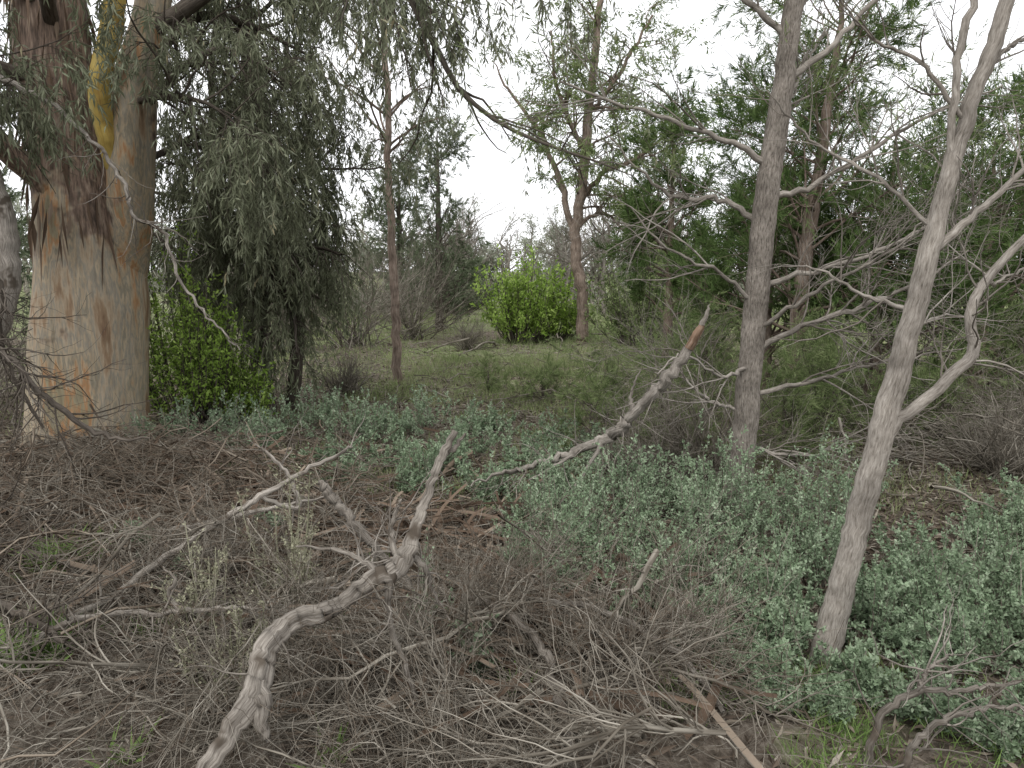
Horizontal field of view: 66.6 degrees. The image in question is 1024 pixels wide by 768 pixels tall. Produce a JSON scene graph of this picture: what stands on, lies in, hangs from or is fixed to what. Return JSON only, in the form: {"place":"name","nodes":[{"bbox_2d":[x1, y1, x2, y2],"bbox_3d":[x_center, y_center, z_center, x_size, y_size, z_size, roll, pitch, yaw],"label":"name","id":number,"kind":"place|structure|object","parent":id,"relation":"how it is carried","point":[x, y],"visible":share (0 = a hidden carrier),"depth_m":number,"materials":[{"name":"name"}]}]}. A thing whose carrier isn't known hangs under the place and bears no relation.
{"place":"outdoors","nodes":[
{"label":"outdoors","id":0,"kind":"place"},
{"bbox_2d":[0,303,1020,434],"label":"grass","id":1,"kind":"structure","parent":0,"point":[495,332],"depth_m":14.99,"materials":[{"name":"plant"}]},
{"bbox_2d":[0,272,1023,767],"bbox_3d":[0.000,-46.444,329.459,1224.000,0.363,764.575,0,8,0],"label":"ground","id":2,"kind":"structure","parent":0,"point":[754,736],"depth_m":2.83,"materials":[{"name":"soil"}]},
{"bbox_2d":[0,86,32,357],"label":"cypress pine","id":3,"kind":"object","parent":2,"relation":"on","point":[13,195],"visible":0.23,"depth_m":12.18,"materials":[{"name":"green plant"}]},
{"bbox_2d":[0,601,109,676],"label":"green weed","id":4,"kind":"object","parent":2,"relation":"on","point":[48,646],"visible":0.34,"depth_m":3.06,"materials":[{"name":"green plant"}]},
{"bbox_2d":[8,521,115,580],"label":"green weed","id":5,"kind":"object","parent":2,"relation":"on","point":[50,551],"visible":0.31,"depth_m":3.96,"materials":[{"name":"green plant"}]},
{"bbox_2d":[0,274,208,716],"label":"dead branch","id":6,"kind":"object","parent":2,"relation":"on","point":[24,377],"visible":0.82,"depth_m":4.44,"materials":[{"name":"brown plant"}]},
{"bbox_2d":[120,395,222,439],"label":"saltbush","id":7,"kind":"object","parent":2,"relation":"on","point":[177,421],"visible":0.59,"depth_m":7.06,"materials":[{"name":"green plant"}]},
{"bbox_2d":[149,522,239,648],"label":"dry weed","id":8,"kind":"object","parent":2,"relation":"on","point":[194,597],"visible":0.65,"depth_m":3.12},
{"bbox_2d":[143,220,256,430],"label":"green shrub","id":9,"kind":"object","parent":2,"relation":"on","point":[194,372],"visible":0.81,"depth_m":7.49,"materials":[{"name":"green plant"}]},
{"bbox_2d":[36,407,393,633],"bbox_3d":[-1.346,0.563,3.652,1.575,0.899,0.434,-4,9,-23],"label":"dead branch","id":10,"kind":"object","parent":2,"relation":"on","point":[258,496],"visible":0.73,"depth_m":3.61,"materials":[{"name":"grey wood"}]},
{"bbox_2d":[168,586,267,699],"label":"dry weed","id":11,"kind":"object","parent":2,"relation":"on","point":[223,644],"visible":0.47,"depth_m":2.79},
{"bbox_2d":[197,312,282,428],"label":"green shrub","id":12,"kind":"object","parent":2,"relation":"on","point":[244,379],"visible":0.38,"depth_m":7.87,"materials":[{"name":"green plant"}]},
{"bbox_2d":[214,407,287,451],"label":"saltbush","id":13,"kind":"object","parent":2,"relation":"on","point":[263,427],"visible":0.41,"depth_m":6.76,"materials":[{"name":"green plant"}]},
{"bbox_2d":[207,388,305,438],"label":"saltbush","id":14,"kind":"object","parent":2,"relation":"on","point":[234,420],"visible":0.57,"depth_m":7.34,"materials":[{"name":"green plant"}]},
{"bbox_2d":[120,0,425,418],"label":"drooping wattle tree","id":15,"kind":"object","parent":2,"relation":"on","point":[258,316],"visible":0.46,"depth_m":8.05,"materials":[{"name":"green plant"}]},
{"bbox_2d":[231,463,321,608],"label":"dry weed","id":16,"kind":"object","parent":2,"relation":"on","point":[292,544],"visible":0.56,"depth_m":3.43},
{"bbox_2d":[280,381,354,432],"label":"saltbush","id":17,"kind":"object","parent":2,"relation":"on","point":[312,417],"visible":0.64,"depth_m":7.67,"materials":[{"name":"green plant"}]},
{"bbox_2d":[186,430,474,767],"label":"dead branch","id":18,"kind":"object","parent":2,"relation":"on","point":[259,674],"visible":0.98,"depth_m":2.52,"materials":[{"name":"grey wood"}]},
{"bbox_2d":[300,338,391,400],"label":"bare shrub","id":19,"kind":"object","parent":2,"relation":"on","point":[350,379],"visible":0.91,"depth_m":9.66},
{"bbox_2d":[0,0,705,444],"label":"gum tree","id":20,"kind":"object","parent":2,"relation":"on","point":[86,120],"visible":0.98,"depth_m":6.48,"materials":[{"name":"green plant"}]},
{"bbox_2d":[296,382,416,443],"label":"saltbush","id":21,"kind":"object","parent":2,"relation":"on","point":[359,421],"visible":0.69,"depth_m":7.14,"materials":[{"name":"green plant"}]},
{"bbox_2d":[271,197,458,348],"bbox_3d":[-3.401,-2.043,16.013,5.084,3.629,4.892,0,8,0],"label":"bare shrub","id":22,"kind":"object","parent":2,"relation":"on","point":[368,327],"visible":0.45,"depth_m":15.93,"materials":[{"name":"plant"}]},
{"bbox_2d":[279,0,463,383],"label":"slender gum tree","id":23,"kind":"object","parent":2,"relation":"on","point":[396,321],"visible":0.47,"depth_m":10.82,"materials":[{"name":"green plant"}]},
{"bbox_2d":[21,480,724,767],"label":"fallen dead wood","id":24,"kind":"object","parent":2,"relation":"on","point":[329,494],"visible":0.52,"depth_m":3.05,"materials":[{"name":"wood"}]},
{"bbox_2d":[341,393,411,445],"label":"saltbush","id":25,"kind":"object","parent":2,"relation":"on","point":[389,428],"visible":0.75,"depth_m":7.01,"materials":[{"name":"green plant"}]},
{"bbox_2d":[335,427,426,472],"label":"saltbush","id":26,"kind":"object","parent":2,"relation":"on","point":[387,449],"visible":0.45,"depth_m":6.28,"materials":[{"name":"green plant"}]},
{"bbox_2d":[0,304,777,767],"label":"fallen branches","id":27,"kind":"object","parent":2,"relation":"on","point":[738,742],"depth_m":4.25,"materials":[{"name":"wood"}]},
{"bbox_2d":[358,133,445,324],"bbox_3d":[-3.373,-4.635,23.365,3.033,5.898,3.123,4,9,26],"label":"cypress pine","id":28,"kind":"object","parent":2,"relation":"on","point":[399,202],"visible":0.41,"depth_m":23.32,"materials":[{"name":"green plant"}]},
{"bbox_2d":[80,542,742,767],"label":"green weed","id":29,"kind":"object","parent":2,"relation":"on","point":[339,738],"visible":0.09,"depth_m":2.53,"materials":[{"name":"green plant"}]},
{"bbox_2d":[389,437,442,495],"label":"saltbush","id":30,"kind":"object","parent":2,"relation":"on","point":[410,474],"visible":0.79,"depth_m":5.59,"materials":[{"name":"green plant"}]},
{"bbox_2d":[339,200,508,343],"bbox_3d":[-2.073,-2.231,17.443,4.896,3.749,5.278,2,9,17],"label":"bare shrub","id":31,"kind":"object","parent":2,"relation":"on","point":[412,315],"visible":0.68,"depth_m":17.63,"materials":[{"name":"plant"}]},
{"bbox_2d":[379,105,494,332],"bbox_3d":[-1.744,-3.945,19.536,2.868,6.016,2.816,-3,9,-22],"label":"cypress pine","id":32,"kind":"object","parent":2,"relation":"on","point":[448,224],"visible":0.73,"depth_m":19.47,"materials":[{"name":"green plant"}]},
{"bbox_2d":[389,379,484,438],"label":"saltbush","id":33,"kind":"object","parent":2,"relation":"on","point":[420,420],"visible":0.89,"depth_m":7.43,"materials":[{"name":"green plant"}]},
{"bbox_2d":[0,386,880,767],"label":"dead twig heap","id":34,"kind":"object","parent":2,"relation":"on","point":[536,748],"visible":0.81,"depth_m":2.64,"materials":[{"name":"wood"}]},
{"bbox_2d":[422,307,503,350],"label":"bare shrub","id":35,"kind":"object","parent":2,"relation":"on","point":[468,343],"visible":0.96,"depth_m":15.48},
{"bbox_2d":[427,412,501,456],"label":"saltbush","id":36,"kind":"object","parent":2,"relation":"on","point":[490,441],"visible":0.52,"depth_m":6.53,"materials":[{"name":"green plant"}]},
{"bbox_2d":[439,450,523,506],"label":"saltbush","id":37,"kind":"object","parent":2,"relation":"on","point":[493,481],"visible":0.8,"depth_m":5.37,"materials":[{"name":"green plant"}]},
{"bbox_2d":[454,350,519,392],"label":"feathery shrub","id":38,"kind":"object","parent":2,"relation":"on","point":[488,384],"visible":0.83,"depth_m":9.92,"materials":[{"name":"green plant"}]},
{"bbox_2d":[151,146,823,314],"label":"distant bare trees","id":39,"kind":"object","parent":2,"relation":"on","point":[589,249],"visible":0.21,"depth_m":32.54,"materials":[{"name":"grey plant"}]},
{"bbox_2d":[0,319,1023,762],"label":"fallen sticks","id":40,"kind":"object","parent":2,"relation":"on","point":[122,487],"visible":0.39,"depth_m":5.20,"materials":[{"name":"wood"}]},
{"bbox_2d":[6,132,1022,303],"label":"distant trees","id":41,"kind":"object","parent":2,"relation":"on","point":[16,205],"visible":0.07,"depth_m":48.08,"materials":[{"name":"green plant"}]},
{"bbox_2d":[469,244,574,343],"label":"green shrub","id":42,"kind":"object","parent":2,"relation":"on","point":[516,321],"visible":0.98,"depth_m":16.73,"materials":[{"name":"green plant"}]},
{"bbox_2d":[498,418,554,467],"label":"saltbush","id":43,"kind":"object","parent":2,"relation":"on","point":[509,454],"visible":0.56,"depth_m":6.35,"materials":[{"name":"green plant"}]},
{"bbox_2d":[493,353,583,402],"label":"feathery shrub","id":44,"kind":"object","parent":2,"relation":"on","point":[530,386],"visible":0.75,"depth_m":9.09,"materials":[{"name":"green plant"}]},
{"bbox_2d":[523,426,578,493],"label":"saltbush","id":45,"kind":"object","parent":2,"relation":"on","point":[553,446],"visible":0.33,"depth_m":5.63,"materials":[{"name":"green plant"}]},
{"bbox_2d":[489,452,615,542],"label":"saltbush","id":46,"kind":"object","parent":2,"relation":"on","point":[539,494],"visible":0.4,"depth_m":4.45,"materials":[{"name":"green plant"}]},
{"bbox_2d":[513,256,601,340],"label":"green shrub","id":47,"kind":"object","parent":2,"relation":"on","point":[570,312],"visible":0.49,"depth_m":17.20,"materials":[{"name":"green plant"}]},
{"bbox_2d":[537,406,603,446],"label":"saltbush","id":48,"kind":"object","parent":2,"relation":"on","point":[563,425],"visible":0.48,"depth_m":6.99,"materials":[{"name":"green plant"}]},
{"bbox_2d":[523,473,653,596],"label":"saltbush","id":49,"kind":"object","parent":2,"relation":"on","point":[579,520],"visible":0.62,"depth_m":3.83,"materials":[{"name":"green plant"}]},
{"bbox_2d":[546,367,648,455],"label":"feathery shrub","id":50,"kind":"object","parent":2,"relation":"on","point":[577,410],"visible":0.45,"depth_m":6.90,"materials":[{"name":"green plant"}]},
{"bbox_2d":[538,315,661,426],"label":"feathery shrub","id":51,"kind":"object","parent":2,"relation":"on","point":[614,381],"visible":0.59,"depth_m":7.80,"materials":[{"name":"green plant"}]},
{"bbox_2d":[475,0,741,342],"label":"crooked gum tree","id":52,"kind":"object","parent":2,"relation":"on","point":[580,285],"visible":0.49,"depth_m":16.22,"materials":[{"name":"green plant"}]},
{"bbox_2d":[569,428,690,528],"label":"saltbush","id":53,"kind":"object","parent":2,"relation":"on","point":[620,472],"visible":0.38,"depth_m":5.05,"materials":[{"name":"green plant"}]},
{"bbox_2d":[583,250,691,345],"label":"green shrub","id":54,"kind":"object","parent":2,"relation":"on","point":[612,285],"visible":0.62,"depth_m":15.81,"materials":[{"name":"green plant"}]},
{"bbox_2d":[536,433,747,565],"bbox_3d":[0.704,0.642,4.220,1.169,0.759,0.688,0,8,0],"label":"saltbush","id":55,"kind":"object","parent":2,"relation":"on","point":[644,499],"visible":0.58,"depth_m":4.21,"materials":[{"name":"green plant"}]},
{"bbox_2d":[549,382,740,499],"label":"saltbush","id":56,"kind":"object","parent":2,"relation":"on","point":[643,444],"visible":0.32,"depth_m":5.59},
{"bbox_2d":[594,517,701,623],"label":"saltbush","id":57,"kind":"object","parent":2,"relation":"on","point":[665,546],"visible":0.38,"depth_m":3.58,"materials":[{"name":"green plant"}]},
{"bbox_2d":[613,141,698,308],"bbox_3d":[4.444,-4.750,23.540,2.771,5.884,3.141,-6,10,-37],"label":"cypress pine","id":58,"kind":"object","parent":2,"relation":"on","point":[651,162],"visible":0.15,"depth_m":23.33,"materials":[{"name":"green plant"}]},
{"bbox_2d":[585,321,730,438],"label":"feathery shrub","id":59,"kind":"object","parent":2,"relation":"on","point":[645,347],"visible":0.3,"depth_m":7.22,"materials":[{"name":"green plant"}]},
{"bbox_2d":[591,56,744,356],"bbox_3d":[2.490,-2.564,12.237,2.339,4.787,2.311,4,9,24],"label":"casuarina tree","id":60,"kind":"object","parent":2,"relation":"on","point":[653,205],"visible":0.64,"depth_m":12.05,"materials":[{"name":"green plant"}]},
{"bbox_2d":[611,439,741,521],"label":"saltbush","id":61,"kind":"object","parent":2,"relation":"on","point":[660,483],"visible":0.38,"depth_m":5.04,"materials":[{"name":"green plant"}]},
{"bbox_2d":[657,268,741,397],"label":"feathery shrub","id":62,"kind":"object","parent":2,"relation":"on","point":[705,338],"visible":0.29,"depth_m":9.53,"materials":[{"name":"green plant"}]},
{"bbox_2d":[667,574,747,638],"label":"saltbush","id":63,"kind":"object","parent":2,"relation":"on","point":[700,588],"visible":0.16,"depth_m":3.33,"materials":[{"name":"green plant"}]},
{"bbox_2d":[643,284,772,430],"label":"feathery shrub","id":64,"kind":"object","parent":2,"relation":"on","point":[723,366],"visible":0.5,"depth_m":7.61,"materials":[{"name":"green plant"}]},
{"bbox_2d":[623,453,799,596],"bbox_3d":[0.965,0.716,3.913,0.775,0.715,0.734,0,8,0],"label":"saltbush","id":65,"kind":"object","parent":2,"relation":"on","point":[690,526],"visible":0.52,"depth_m":3.85,"materials":[{"name":"green plant"}]},
{"bbox_2d":[583,341,844,489],"bbox_3d":[1.406,0.256,5.863,1.812,1.176,1.787,0,8,0],"label":"bare shrub","id":66,"kind":"object","parent":2,"relation":"on","point":[699,444],"visible":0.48,"depth_m":5.67,"materials":[{"name":"plant"}]},
{"bbox_2d":[449,0,1023,526],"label":"grey barked tree","id":67,"kind":"object","parent":2,"relation":"on","point":[755,294],"visible":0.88,"depth_m":4.84,"materials":[{"name":"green plant"}]},
{"bbox_2d":[679,408,794,552],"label":"saltbush","id":68,"kind":"object","parent":2,"relation":"on","point":[746,509],"visible":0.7,"depth_m":4.50,"materials":[{"name":"green plant"}]},
{"bbox_2d":[728,631,803,714],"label":"saltbush","id":69,"kind":"object","parent":2,"relation":"on","point":[771,682],"visible":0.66,"depth_m":2.79,"materials":[{"name":"green plant"}]},
{"bbox_2d":[705,590,828,669],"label":"saltbush","id":70,"kind":"object","parent":2,"relation":"on","point":[788,631],"visible":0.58,"depth_m":3.10,"materials":[{"name":"green plant"}]},
{"bbox_2d":[717,541,823,641],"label":"saltbush","id":71,"kind":"object","parent":2,"relation":"on","point":[791,590],"visible":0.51,"depth_m":3.42,"materials":[{"name":"green plant"}]},
{"bbox_2d":[657,5,899,398],"bbox_3d":[3.277,-2.022,9.572,2.993,4.581,3.100,0,8,0],"label":"casuarina tree","id":72,"kind":"object","parent":2,"relation":"on","point":[720,287],"visible":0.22,"depth_m":9.39,"materials":[{"name":"green plant"}]},
{"bbox_2d":[715,318,856,477],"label":"feathery shrub","id":73,"kind":"object","parent":2,"relation":"on","point":[801,389],"visible":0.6,"depth_m":6.17,"materials":[{"name":"green plant"}]},
{"bbox_2d":[734,290,890,450],"bbox_3d":[2.572,-0.066,6.653,1.220,1.507,1.317,5,10,30],"label":"feathery shrub","id":74,"kind":"object","parent":2,"relation":"on","point":[829,354],"visible":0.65,"depth_m":6.51,"materials":[{"name":"green plant"}]},
{"bbox_2d":[674,0,967,417],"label":"casuarina tree","id":75,"kind":"object","parent":2,"relation":"on","point":[822,158],"visible":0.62,"depth_m":7.55,"materials":[{"name":"green plant"}]},
{"bbox_2d":[746,422,898,555],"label":"saltbush","id":76,"kind":"object","parent":2,"relation":"on","point":[788,505],"visible":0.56,"depth_m":4.46,"materials":[{"name":"green plant"}]},
{"bbox_2d":[784,657,860,729],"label":"saltbush","id":77,"kind":"object","parent":2,"relation":"on","point":[842,689],"visible":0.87,"depth_m":2.75,"materials":[{"name":"green plant"}]},
{"bbox_2d":[633,629,1023,767],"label":"green weed","id":78,"kind":"object","parent":2,"relation":"on","point":[864,738],"visible":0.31,"depth_m":2.63,"materials":[{"name":"green plant"}]},
{"bbox_2d":[636,0,1023,670],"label":"leaning dead tree","id":79,"kind":"object","parent":2,"relation":"on","point":[890,416],"visible":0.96,"depth_m":2.98,"materials":[{"name":"grey plant"}]},
{"bbox_2d":[740,458,920,593],"bbox_3d":[1.484,0.698,3.940,0.952,0.671,0.652,-5,10,-31],"label":"saltbush","id":80,"kind":"object","parent":2,"relation":"on","point":[815,552],"visible":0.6,"depth_m":3.87,"materials":[{"name":"green plant"}]},
{"bbox_2d":[639,360,1023,553],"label":"grass","id":81,"kind":"structure","parent":2,"relation":"on","point":[933,473],"depth_m":5.66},
{"bbox_2d":[767,307,903,435],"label":"feathery shrub","id":82,"kind":"object","parent":2,"relation":"on","point":[863,408],"visible":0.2,"depth_m":7.22,"materials":[{"name":"green plant"}]},
{"bbox_2d":[821,636,888,707],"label":"saltbush","id":83,"kind":"object","parent":2,"relation":"on","point":[871,683],"visible":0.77,"depth_m":2.90,"materials":[{"name":"green plant"}]},
{"bbox_2d":[806,564,942,650],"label":"saltbush","id":84,"kind":"object","parent":2,"relation":"on","point":[862,601],"visible":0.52,"depth_m":3.25,"materials":[{"name":"green plant"}]},
{"bbox_2d":[749,21,1023,408],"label":"casuarina tree","id":85,"kind":"object","parent":2,"relation":"on","point":[832,215],"visible":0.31,"depth_m":7.89,"materials":[{"name":"green plant"}]},
{"bbox_2d":[821,538,991,634],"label":"saltbush","id":86,"kind":"object","parent":2,"relation":"on","point":[890,572],"visible":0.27,"depth_m":3.40,"materials":[{"name":"green plant"}]},
{"bbox_2d":[811,572,1023,767],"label":"dead branch","id":87,"kind":"object","parent":2,"relation":"on","point":[889,707],"visible":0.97,"depth_m":2.46,"materials":[{"name":"wood"}]},
{"bbox_2d":[873,636,976,724],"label":"saltbush","id":88,"kind":"object","parent":2,"relation":"on","point":[911,708],"visible":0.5,"depth_m":2.77,"materials":[{"name":"green plant"}]},
{"bbox_2d":[829,73,1023,408],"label":"casuarina tree","id":89,"kind":"object","parent":2,"relation":"on","point":[996,214],"visible":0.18,"depth_m":8.66,"materials":[{"name":"green plant"}]},
{"bbox_2d":[858,320,1023,448],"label":"feathery shrub","id":90,"kind":"object","parent":2,"relation":"on","point":[917,373],"visible":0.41,"depth_m":6.81,"materials":[{"name":"green plant"}]},
{"bbox_2d":[868,589,1023,683],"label":"saltbush","id":91,"kind":"object","parent":2,"relation":"on","point":[908,634],"visible":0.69,"depth_m":3.04,"materials":[{"name":"green plant"}]},
{"bbox_2d":[870,516,1023,635],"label":"saltbush","id":92,"kind":"object","parent":2,"relation":"on","point":[1001,587],"visible":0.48,"depth_m":3.44,"materials":[{"name":"green plant"}]},
{"bbox_2d":[871,512,1023,592],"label":"saltbush","id":93,"kind":"object","parent":2,"relation":"on","point":[918,560],"visible":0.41,"depth_m":3.89,"materials":[{"name":"green plant"}]},
{"bbox_2d":[888,65,1023,383],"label":"casuarina tree","id":94,"kind":"object","parent":2,"relation":"on","point":[1016,221],"visible":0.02,"depth_m":10.65,"materials":[{"name":"green plant"}]},
{"bbox_2d":[909,373,1023,485],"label":"bare shrub","id":95,"kind":"object","parent":2,"relation":"on","point":[978,452],"visible":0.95,"depth_m":5.72,"materials":[{"name":"plant"}]},
{"bbox_2d":[917,339,1023,469],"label":"bare shrub","id":96,"kind":"object","parent":2,"relation":"on","point":[1006,407],"visible":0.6,"depth_m":6.30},
{"bbox_2d":[919,677,1023,766],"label":"saltbush","id":97,"kind":"object","parent":2,"relation":"on","point":[985,726],"visible":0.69,"depth_m":2.58,"materials":[{"name":"green plant"}]},
{"bbox_2d":[937,284,1023,417],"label":"feathery shrub","id":98,"kind":"object","parent":2,"relation":"on","point":[1005,343],"visible":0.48,"depth_m":7.77,"materials":[{"name":"green plant"}]},
{"bbox_2d":[937,461,1023,522],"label":"saltbush","id":99,"kind":"object","parent":2,"relation":"on","point":[1018,485],"visible":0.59,"depth_m":4.75,"materials":[{"name":"green plant"}]},
{"bbox_2d":[945,475,1023,553],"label":"saltbush","id":100,"kind":"object","parent":2,"relation":"on","point":[971,520],"visible":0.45,"depth_m":4.45,"materials":[{"name":"green plant"}]},
{"bbox_2d":[948,562,1023,646],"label":"saltbush","id":101,"kind":"object","parent":2,"relation":"on","point":[1013,624],"visible":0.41,"depth_m":3.25,"materials":[{"name":"green plant"}]},
{"bbox_2d":[952,510,1023,605],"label":"saltbush","id":102,"kind":"object","parent":2,"relation":"on","point":[1015,560],"visible":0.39,"depth_m":3.67,"materials":[{"name":"green plant"}]},
{"bbox_2d":[974,556,1023,676],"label":"saltbush","id":103,"kind":"object","parent":2,"relation":"on","point":[996,637],"visible":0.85,"depth_m":3.12,"materials":[{"name":"green plant"}]},
{"bbox_2d":[996,649,1023,741],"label":"saltbush","id":104,"kind":"object","parent":2,"relation":"on","point":[1020,686],"visible":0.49,"depth_m":2.65,"materials":[{"name":"green plant"}]},
{"bbox_2d":[0,0,1023,271],"label":"sky","id":105,"kind":"structure","parent":0,"point":[506,177],"materials":[{"name":"white"}]},
{"bbox_2d":[161,346,980,525],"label":"grass","id":106,"kind":"structure","parent":0,"point":[461,357],"depth_m":9.57,"materials":[{"name":"plant"}]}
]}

